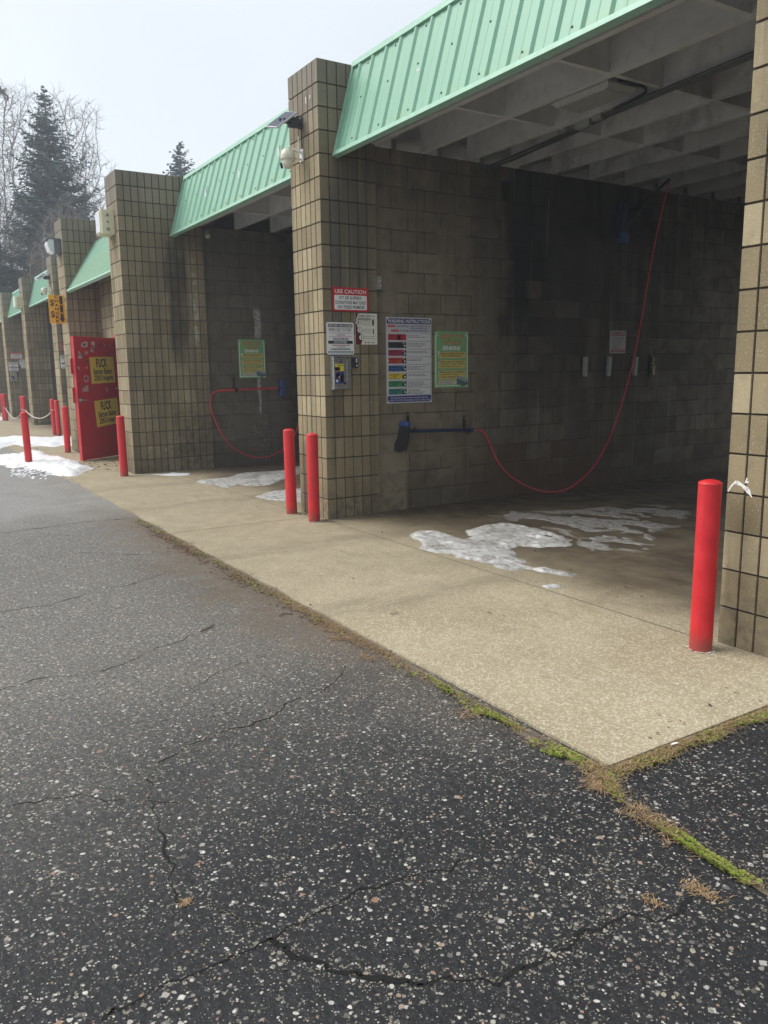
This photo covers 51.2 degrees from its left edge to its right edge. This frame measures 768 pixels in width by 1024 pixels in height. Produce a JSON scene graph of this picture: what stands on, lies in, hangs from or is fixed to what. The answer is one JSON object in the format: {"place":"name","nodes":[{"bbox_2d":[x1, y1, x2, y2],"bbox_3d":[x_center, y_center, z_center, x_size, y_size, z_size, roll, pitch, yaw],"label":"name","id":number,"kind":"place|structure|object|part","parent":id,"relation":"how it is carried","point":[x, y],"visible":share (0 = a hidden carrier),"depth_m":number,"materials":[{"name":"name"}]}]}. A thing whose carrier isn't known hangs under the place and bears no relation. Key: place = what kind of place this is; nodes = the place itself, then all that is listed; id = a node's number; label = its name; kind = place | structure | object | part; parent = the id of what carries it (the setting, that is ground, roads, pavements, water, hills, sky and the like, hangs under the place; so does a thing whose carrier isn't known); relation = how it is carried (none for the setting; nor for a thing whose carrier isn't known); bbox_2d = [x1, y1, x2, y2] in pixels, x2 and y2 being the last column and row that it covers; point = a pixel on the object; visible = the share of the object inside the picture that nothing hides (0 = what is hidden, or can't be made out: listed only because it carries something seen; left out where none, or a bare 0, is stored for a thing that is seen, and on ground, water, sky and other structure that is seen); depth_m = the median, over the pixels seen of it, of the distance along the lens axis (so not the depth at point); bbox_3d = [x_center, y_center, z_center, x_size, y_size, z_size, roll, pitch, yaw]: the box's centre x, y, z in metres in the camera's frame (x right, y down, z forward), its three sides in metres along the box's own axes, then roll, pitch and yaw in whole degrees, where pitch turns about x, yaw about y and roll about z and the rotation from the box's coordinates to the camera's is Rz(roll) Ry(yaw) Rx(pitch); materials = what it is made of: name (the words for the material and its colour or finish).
{"place":"outdoors","nodes":[
{"label":"outdoors","id":0,"kind":"place"},
{"bbox_2d":[0,0,443,269],"label":"sky","id":1,"kind":"structure","parent":0,"point":[203,74],"materials":[{"name":"white"}]},
{"bbox_2d":[0,447,767,1023],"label":"asphalt ground","id":2,"kind":"structure","parent":0,"point":[40,845],"depth_m":2.60,"materials":[{"name":"grey asphalt"}]},
{"bbox_2d":[0,157,11,242],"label":"bare tree","id":3,"kind":"object","parent":2,"relation":"on","point":[1,201],"visible":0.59,"depth_m":40.46,"materials":[{"name":"grey plant"}]},
{"bbox_2d":[0,238,22,292],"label":"spruce tree","id":4,"kind":"object","parent":2,"relation":"on","point":[3,278],"visible":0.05,"depth_m":36.78,"materials":[{"name":"grey plant"}]},
{"bbox_2d":[0,199,24,269],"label":"bare tree","id":5,"kind":"object","parent":2,"relation":"on","point":[5,236],"visible":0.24,"depth_m":39.31,"materials":[{"name":"grey plant"}]},
{"bbox_2d":[0,194,27,268],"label":"bare tree","id":6,"kind":"object","parent":2,"relation":"on","point":[15,222],"visible":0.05,"depth_m":39.89,"materials":[{"name":"grey plant"}]},
{"bbox_2d":[0,214,44,292],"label":"bare tree","id":7,"kind":"object","parent":2,"relation":"on","point":[16,229],"visible":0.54,"depth_m":37.57,"materials":[{"name":"grey plant"}]},
{"bbox_2d":[0,79,51,254],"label":"bare tree","id":8,"kind":"object","parent":2,"relation":"on","point":[4,95],"visible":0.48,"depth_m":44.48,"materials":[{"name":"grey plant"}]},
{"bbox_2d":[20,412,31,461],"bbox_3d":[-5.884,-1.191,13.203,0.183,0.917,0.187,4,12,30],"label":"bollard","id":9,"kind":"object","parent":2,"relation":"on","point":[26,436],"visible":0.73,"depth_m":13.15,"materials":[{"name":"red metal"}]},
{"bbox_2d":[9,467,52,478],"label":"snow crumbs","id":10,"kind":"object","parent":2,"relation":"on","point":[23,474],"visible":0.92,"depth_m":12.18,"materials":[{"name":"white snow"}]},
{"bbox_2d":[22,230,56,277],"bbox_3d":[-14.838,-8.549,36.093,2.752,8.020,2.828,6,12,35],"label":"bare tree","id":11,"kind":"object","parent":2,"relation":"on","point":[42,267],"visible":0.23,"depth_m":35.42,"materials":[{"name":"grey plant"}]},
{"bbox_2d":[0,450,92,475],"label":"snow patch","id":12,"kind":"object","parent":2,"relation":"on","point":[56,465],"visible":0.86,"depth_m":13.06,"materials":[{"name":"white snow"}]},
{"bbox_2d":[0,85,99,292],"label":"spruce tree","id":13,"kind":"object","parent":2,"relation":"on","point":[45,180],"visible":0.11,"depth_m":38.16,"materials":[{"name":"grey plant"}]},
{"bbox_2d":[30,194,84,262],"bbox_3d":[-14.256,-9.677,37.170,3.852,9.848,3.008,2,10,15],"label":"bare tree","id":14,"kind":"object","parent":2,"relation":"on","point":[56,218],"visible":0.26,"depth_m":36.23,"materials":[{"name":"grey plant"}]},
{"bbox_2d":[24,81,118,218],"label":"bare tree","id":15,"kind":"object","parent":2,"relation":"on","point":[84,151],"visible":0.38,"depth_m":44.02,"materials":[{"name":"grey plant"}]},
{"bbox_2d":[73,183,105,220],"bbox_3d":[-14.422,-10.911,40.358,2.538,11.179,2.535,-7,12,-31],"label":"bare tree","id":16,"kind":"object","parent":2,"relation":"on","point":[88,212],"visible":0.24,"depth_m":39.33,"materials":[{"name":"grey plant"}]},
{"bbox_2d":[162,140,194,176],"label":"spruce tree","id":17,"kind":"object","parent":2,"relation":"on","point":[180,169],"visible":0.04,"depth_m":42.02,"materials":[{"name":"grey plant"}]},
{"bbox_2d":[0,518,715,1021],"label":"asphalt crack","id":18,"kind":"object","parent":2,"relation":"on","point":[370,978],"visible":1,"depth_m":2.11,"materials":[{"name":"black asphalt"}]},
{"bbox_2d":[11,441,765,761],"bbox_3d":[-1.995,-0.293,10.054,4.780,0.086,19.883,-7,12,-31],"label":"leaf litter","id":19,"kind":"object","parent":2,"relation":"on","point":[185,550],"visible":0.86,"depth_m":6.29,"materials":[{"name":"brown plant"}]},
{"bbox_2d":[134,518,767,911],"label":"dry grass","id":20,"kind":"structure","parent":2,"relation":"on","point":[601,784],"depth_m":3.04,"materials":[{"name":"plant"}]},
{"bbox_2d":[136,519,767,892],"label":"moss","id":21,"kind":"object","parent":2,"relation":"on","point":[689,842],"visible":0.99,"depth_m":3.05,"materials":[{"name":"green plant"}]},
{"bbox_2d":[0,412,767,767],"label":"concrete apron","id":22,"kind":"object","parent":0,"point":[602,682],"visible":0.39,"depth_m":5.30,"materials":[{"name":"concrete"}]},
{"bbox_2d":[0,394,4,420],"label":"bollard","id":23,"kind":"object","parent":22,"relation":"on","point":[3,418],"visible":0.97,"depth_m":26.37,"materials":[{"name":"red metal"}]},
{"bbox_2d":[2,394,8,420],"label":"bollard","id":24,"kind":"object","parent":22,"relation":"on","point":[5,406],"visible":0.91,"depth_m":26.33,"materials":[{"name":"red metal"}]},
{"bbox_2d":[21,396,26,411],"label":"bollard","id":25,"kind":"object","parent":22,"relation":"on","point":[24,405],"visible":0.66,"depth_m":22.58,"materials":[{"name":"red metal"}]},
{"bbox_2d":[23,410,50,418],"bbox_3d":[-9.141,-2.615,21.176,0.126,0.308,3.755,-7,12,-33],"label":"barrier chain","id":26,"kind":"object","parent":25,"relation":"hanging from","point":[36,417],"visible":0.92,"depth_m":21.36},
{"bbox_2d":[0,436,71,448],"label":"snow patch","id":27,"kind":"object","parent":22,"relation":"on","point":[56,441],"visible":0.74,"depth_m":17.43,"materials":[{"name":"white snow"}]},
{"bbox_2d":[49,399,56,434],"bbox_3d":[-8.139,-2.318,19.696,0.183,0.917,0.187,-4,10,-13],"label":"bollard","id":28,"kind":"object","parent":22,"relation":"on","point":[52,410],"visible":0.83,"depth_m":19.65,"materials":[{"name":"red metal"}]},
{"bbox_2d":[54,400,61,435],"bbox_3d":[-7.894,-2.253,19.361,0.187,0.899,0.183,-6,11,-28],"label":"bollard","id":29,"kind":"object","parent":22,"relation":"on","point":[57,418],"visible":0.81,"depth_m":19.31,"materials":[{"name":"red metal"}]},
{"bbox_2d":[61,406,70,452],"bbox_3d":[-6.032,-1.554,15.228,0.183,0.908,0.187,-10,14,-44],"label":"bollard","id":30,"kind":"object","parent":22,"relation":"on","point":[66,431],"visible":0.96,"depth_m":15.18,"materials":[{"name":"red metal"}]},
{"bbox_2d":[116,415,129,476],"bbox_3d":[-3.779,-0.937,11.556,0.187,0.908,0.183,2,10,14],"label":"bollard","id":31,"kind":"object","parent":22,"relation":"on","point":[121,437],"visible":0.96,"depth_m":11.52,"materials":[{"name":"red metal"}]},
{"bbox_2d":[151,472,189,475],"bbox_3d":[-3.116,-0.560,11.799,0.650,0.024,0.379,2,10,16],"label":"ice patch","id":32,"kind":"object","parent":22,"relation":"on","point":[175,474],"visible":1,"depth_m":11.69,"materials":[{"name":"white ice"}]},
{"bbox_2d":[197,466,299,487],"bbox_3d":[-1.634,-0.510,11.402,1.250,0.025,2.382,6,12,33],"label":"ice patch","id":33,"kind":"object","parent":22,"relation":"on","point":[258,478],"visible":0.91,"depth_m":11.02,"materials":[{"name":"white ice"}]},
{"bbox_2d":[255,489,301,502],"bbox_3d":[-1.202,-0.183,9.511,0.724,0.025,1.252,-2,10,-5],"label":"ice patch","id":34,"kind":"object","parent":22,"relation":"on","point":[278,495],"visible":0.54,"depth_m":9.53,"materials":[{"name":"white ice"}]},
{"bbox_2d":[283,429,297,514],"bbox_3d":[-0.983,-0.405,8.301,0.183,0.917,0.187,-1,10,-1],"label":"bollard","id":35,"kind":"object","parent":22,"relation":"on","point":[290,470],"visible":0.96,"depth_m":8.26,"materials":[{"name":"red metal"}]},
{"bbox_2d":[306,433,321,521],"bbox_3d":[-0.703,-0.326,7.865,0.187,0.903,0.183,-4,11,-16],"label":"bollard","id":36,"kind":"object","parent":22,"relation":"on","point":[313,477],"visible":0.97,"depth_m":7.81,"materials":[{"name":"red metal"}]},
{"bbox_2d":[0,0,767,656],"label":"car wash building","id":37,"kind":"structure","parent":22,"relation":"on","point":[454,170],"depth_m":8.87,"materials":[{"name":"brick"}]},
{"bbox_2d":[8,362,18,370],"bbox_3d":[-12.907,-5.063,27.888,0.302,0.306,0.006,-7,12,-31],"label":"card sign","id":38,"kind":"object","parent":37,"relation":"attached to","point":[13,366],"visible":1,"depth_m":27.89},
{"bbox_2d":[10,372,16,380],"bbox_3d":[-12.899,-4.731,27.898,0.200,0.318,0.090,-7,12,-31],"label":"coin box","id":39,"kind":"object","parent":37,"relation":"attached to","point":[13,375],"visible":1,"depth_m":27.87,"materials":[{"name":"metal"}]},
{"bbox_2d":[10,352,22,358],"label":"caution sign","id":40,"kind":"object","parent":37,"relation":"attached to","point":[16,355],"visible":1,"depth_m":27.88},
{"bbox_2d":[13,296,21,308],"bbox_3d":[-10.795,-6.174,23.592,0.197,0.330,0.321,-7,12,-31],"label":"wall lamp","id":41,"kind":"object","parent":37,"relation":"attached to","point":[17,301],"visible":1,"depth_m":23.48,"materials":[{"name":"beige plastic"}]},
{"bbox_2d":[18,359,25,367],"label":"instruction sign","id":42,"kind":"object","parent":37,"relation":"attached to","point":[22,363],"visible":0.99,"depth_m":28.02,"materials":[{"name":"white plastic"}]},
{"bbox_2d":[35,273,50,286],"bbox_3d":[-8.232,-5.606,19.310,0.323,0.349,0.175,-7,12,-31],"label":"solar panel","id":43,"kind":"object","parent":37,"relation":"attached to","point":[42,275],"visible":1,"depth_m":19.29,"materials":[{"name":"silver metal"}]},
{"bbox_2d":[41,283,50,294],"bbox_3d":[-8.178,-5.389,19.356,0.227,0.295,0.144,-7,12,-31],"label":"security camera","id":44,"kind":"object","parent":37,"relation":"attached to","point":[44,291],"visible":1,"depth_m":19.32,"materials":[{"name":"white plastic"}]},
{"bbox_2d":[43,238,60,254],"bbox_3d":[-6.113,-4.887,14.746,0.255,0.262,0.320,-7,12,-31],"label":"flood light","id":45,"kind":"object","parent":37,"relation":"attached to","point":[52,246],"visible":1,"depth_m":14.65,"materials":[{"name":"plastic"}]},
{"bbox_2d":[48,295,66,323],"bbox_3d":[-6.017,-3.740,14.776,0.308,0.510,0.014,-7,12,-31],"label":"changer sign","id":46,"kind":"object","parent":37,"relation":"attached to","point":[57,311],"visible":1,"depth_m":14.77,"materials":[{"name":"metal"}]},
{"bbox_2d":[60,356,65,367],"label":"card sign","id":47,"kind":"object","parent":37,"relation":"attached to","point":[62,358],"visible":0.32,"depth_m":19.48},
{"bbox_3d":[-4.990,-1.988,13.978,0.124,2.085,1.123,3,11,19],"label":"door","id":48,"kind":"part","parent":37,"relation":"part of","materials":[{"name":"red paint"}]},
{"bbox_2d":[89,357,114,383],"bbox_3d":[-4.936,-2.491,14.052,0.004,0.470,0.643,3,11,19],"label":"door poster","id":49,"kind":"object","parent":37,"relation":"attached to","point":[102,369],"depth_m":14.04,"materials":[{"name":"yellow paper"}]},
{"bbox_2d":[95,209,114,236],"bbox_3d":[-3.994,-4.131,11.456,0.197,0.330,0.321,-7,12,-31],"label":"wall lamp","id":50,"kind":"object","parent":37,"relation":"attached to","point":[104,221],"visible":1,"depth_m":11.35,"materials":[{"name":"beige plastic"}]},
{"bbox_2d":[94,398,118,426],"bbox_3d":[-4.913,-1.774,14.218,0.004,0.496,0.650,3,11,19],"label":"door poster","id":51,"kind":"object","parent":37,"relation":"attached to","point":[107,411],"depth_m":14.20,"materials":[{"name":"yellow paper"}]},
{"bbox_2d":[205,231,209,237],"bbox_3d":[-2.631,-4.134,11.929,0.074,0.116,0.103,-4,10,-17],"label":"bay sensor","id":52,"kind":"object","parent":37,"relation":"attached to","point":[207,234],"visible":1,"depth_m":11.91,"materials":[{"name":"white plastic"}]},
{"bbox_2d":[238,339,265,377],"bbox_3d":[-2.079,-2.414,12.614,0.446,0.592,0.009,-7,12,-31],"label":"menu sign","id":53,"kind":"object","parent":37,"relation":"attached to","point":[251,354],"visible":1,"depth_m":12.61,"materials":[{"name":"green plastic"}]},
{"bbox_2d":[210,390,298,457],"bbox_3d":[-1.718,-2.568,12.724,2.246,3.402,0.147,-6,11,-28],"label":"wash hose","id":54,"kind":"object","parent":37,"relation":"hanging from","point":[229,443],"visible":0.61,"depth_m":12.55,"materials":[{"name":"red rubber"}]},
{"bbox_2d":[266,111,302,148],"bbox_3d":[-0.937,-3.635,7.578,0.323,0.349,0.175,-7,12,-31],"label":"solar panel","id":55,"kind":"object","parent":37,"relation":"attached to","point":[289,119],"visible":1,"depth_m":7.56,"materials":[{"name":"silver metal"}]},
{"bbox_2d":[280,136,303,168],"bbox_3d":[-0.882,-3.419,7.624,0.227,0.295,0.144,-7,12,-31],"label":"security camera","id":56,"kind":"object","parent":37,"relation":"attached to","point":[288,157],"visible":1,"depth_m":7.58,"materials":[{"name":"white plastic"}]},
{"bbox_2d":[326,322,353,354],"bbox_3d":[-0.424,-1.687,7.787,0.302,0.306,0.006,-7,12,-31],"label":"card sign","id":57,"kind":"object","parent":37,"relation":"attached to","point":[340,337],"visible":1,"depth_m":7.78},
{"bbox_2d":[330,356,351,389],"bbox_3d":[-0.417,-1.355,7.797,0.200,0.318,0.090,-7,12,-31],"label":"coin box","id":58,"kind":"object","parent":37,"relation":"attached to","point":[340,372],"visible":1,"depth_m":7.76,"materials":[{"name":"metal"}]},
{"bbox_2d":[332,287,368,311],"bbox_3d":[-0.325,-2.065,7.787,0.404,0.226,0.006,-7,12,-31],"label":"caution sign","id":59,"kind":"object","parent":37,"relation":"attached to","point":[347,299],"visible":1,"depth_m":7.78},
{"bbox_2d":[351,357,357,367],"bbox_3d":[-0.303,-1.471,7.874,0.118,0.112,0.050,-7,12,-31],"label":"card reader","id":60,"kind":"object","parent":37,"relation":"attached to","point":[354,362],"visible":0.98,"depth_m":7.86,"materials":[{"name":"metal"}]},
{"bbox_2d":[355,313,376,344],"bbox_3d":[-0.174,-1.810,7.925,0.250,0.300,0.006,-7,12,-31],"label":"instruction sign","id":61,"kind":"object","parent":37,"relation":"attached to","point":[365,329],"visible":1,"depth_m":7.92,"materials":[{"name":"white plastic"}]},
{"bbox_2d":[377,276,381,294],"bbox_3d":[-0.055,-2.247,7.956,0.050,0.180,0.060,-7,12,-31],"label":"switch box","id":62,"kind":"object","parent":37,"relation":"attached to","point":[379,282],"visible":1,"depth_m":7.93,"materials":[{"name":"grey paint"}]},
{"bbox_2d":[386,317,431,403],"bbox_3d":[0.263,-1.571,8.300,0.562,0.868,0.009,-7,12,-31],"label":"instruction board","id":63,"kind":"object","parent":37,"relation":"attached to","point":[408,360],"visible":1,"depth_m":8.29,"materials":[{"name":"white plastic"}]},
{"bbox_2d":[406,412,414,429],"bbox_3d":[0.285,-0.941,8.343,0.032,0.195,0.139,-7,12,-31],"label":"brush hanger","id":64,"kind":"object","parent":37,"relation":"attached to","point":[407,416],"visible":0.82,"depth_m":8.39,"materials":[{"name":"black metal"}]},
{"bbox_2d":[394,421,474,452],"bbox_3d":[0.560,-0.819,8.500,1.029,0.321,0.166,-7,12,-31],"label":"foam brush","id":65,"kind":"object","parent":64,"relation":"hanging from","point":[402,439],"visible":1,"depth_m":8.28,"materials":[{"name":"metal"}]},
{"bbox_2d":[434,331,467,387],"bbox_3d":[0.725,-1.633,8.582,0.446,0.592,0.009,-7,12,-31],"label":"menu sign","id":66,"kind":"object","parent":37,"relation":"attached to","point":[450,359],"visible":1,"depth_m":8.57,"materials":[{"name":"green plastic"}]},
{"bbox_2d":[463,416,471,433],"bbox_3d":[0.914,-0.949,8.740,0.032,0.195,0.139,-7,12,-31],"label":"brush hanger","id":67,"kind":"object","parent":37,"relation":"attached to","point":[464,424],"visible":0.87,"depth_m":8.78,"materials":[{"name":"black metal"}]},
{"bbox_2d":[580,356,587,378],"bbox_3d":[2.407,-1.733,9.604,0.088,0.280,0.059,-7,12,-31],"label":"mat clip","id":68,"kind":"object","parent":37,"relation":"attached to","point":[583,365],"visible":1,"depth_m":9.59,"materials":[{"name":"grey metal"}]},
{"bbox_2d":[551,77,647,112],"bbox_3d":[1.782,-3.362,6.411,0.506,0.137,0.739,-7,12,-31],"label":"ceiling light","id":69,"kind":"object","parent":37,"relation":"attached to","point":[599,94],"visible":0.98,"depth_m":6.32,"materials":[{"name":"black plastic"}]},
{"bbox_2d":[603,356,611,378],"bbox_3d":[2.749,-1.775,9.813,0.094,0.280,0.059,-7,12,-31],"label":"mat clip","id":70,"kind":"object","parent":37,"relation":"attached to","point":[607,365],"visible":1,"depth_m":9.80,"materials":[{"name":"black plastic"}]},
{"bbox_2d":[609,331,625,352],"bbox_3d":[2.885,-2.096,9.876,0.280,0.272,0.006,-7,12,-31],"label":"mat sign","id":71,"kind":"object","parent":37,"relation":"attached to","point":[617,341],"visible":1,"depth_m":9.87,"materials":[{"name":"white plastic"}]},
{"bbox_2d":[630,356,638,377],"bbox_3d":[3.148,-1.823,10.058,0.097,0.280,0.059,-7,12,-31],"label":"mat clip","id":72,"kind":"object","parent":37,"relation":"attached to","point":[634,368],"visible":0.92,"depth_m":10.04,"materials":[{"name":"grey metal"}]},
{"bbox_2d":[616,178,670,243],"bbox_3d":[3.088,-3.600,9.607,0.614,0.728,0.204,-1,10,0],"label":"hose boom","id":73,"kind":"object","parent":37,"relation":"attached to","point":[623,223],"visible":1,"depth_m":9.56,"materials":[{"name":"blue metal"}]},
{"bbox_2d":[475,182,668,492],"bbox_3d":[2.208,-2.006,9.200,2.749,3.612,0.272,-7,12,-31],"label":"wash hose","id":74,"kind":"object","parent":73,"relation":"hanging from","point":[585,475],"visible":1,"depth_m":9.79,"materials":[{"name":"red rubber"}]},
{"bbox_2d":[648,356,655,377],"bbox_3d":[3.433,-1.858,10.234,0.088,0.280,0.057,-7,12,-31],"label":"mat clip","id":75,"kind":"object","parent":37,"relation":"attached to","point":[651,370],"visible":1,"depth_m":10.23,"materials":[{"name":"black metal"}]},
{"bbox_2d":[58,452,713,642],"bbox_3d":[-2.484,-0.189,9.652,1.500,0.001,13.734,-7,12,-31],"label":"slab joint","id":76,"kind":"object","parent":22,"relation":"on","point":[457,561],"visible":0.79,"depth_m":5.98,"materials":[{"name":"concrete"}]},
{"bbox_2d":[409,523,577,576],"bbox_3d":[1.073,0.282,6.678,1.380,0.033,2.028,-7,12,-31],"label":"ice patch","id":77,"kind":"object","parent":22,"relation":"on","point":[493,544],"visible":1,"depth_m":6.75,"materials":[{"name":"white ice"}]},
{"bbox_2d":[542,584,562,588],"bbox_3d":[1.144,0.505,5.442,0.152,0.020,0.128,-7,12,-31],"label":"ice patch","id":78,"kind":"object","parent":22,"relation":"on","point":[549,586],"visible":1,"depth_m":5.43,"materials":[{"name":"white ice"}]},
{"bbox_2d":[487,505,690,552],"bbox_3d":[2.127,0.063,7.875,2.301,0.020,2.496,-7,12,-31],"label":"ice patch","id":79,"kind":"object","parent":22,"relation":"on","point":[589,524],"visible":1,"depth_m":7.67,"materials":[{"name":"grey ice"}]},
{"bbox_2d":[677,479,722,652],"bbox_3d":[1.658,0.290,4.127,0.183,0.928,0.187,-7,12,-31],"label":"bollard","id":80,"kind":"object","parent":22,"relation":"on","point":[708,513],"visible":0.98,"depth_m":4.07,"materials":[{"name":"red metal"}]},
{"bbox_3d":[-2.314,-1.982,12.471,0.032,0.230,0.122,-7,12,-31],"label":"brush hanger","id":81,"kind":"object","parent":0,"visible":0},
{"bbox_2d":[220,380,285,396],"bbox_3d":[-2.060,-1.944,12.648,1.117,0.272,0.110,-7,12,-31],"label":"foam brush","id":82,"kind":"object","parent":81,"relation":"hanging from","point":[281,387],"visible":1,"depth_m":12.80,"materials":[{"name":"blue metal"}]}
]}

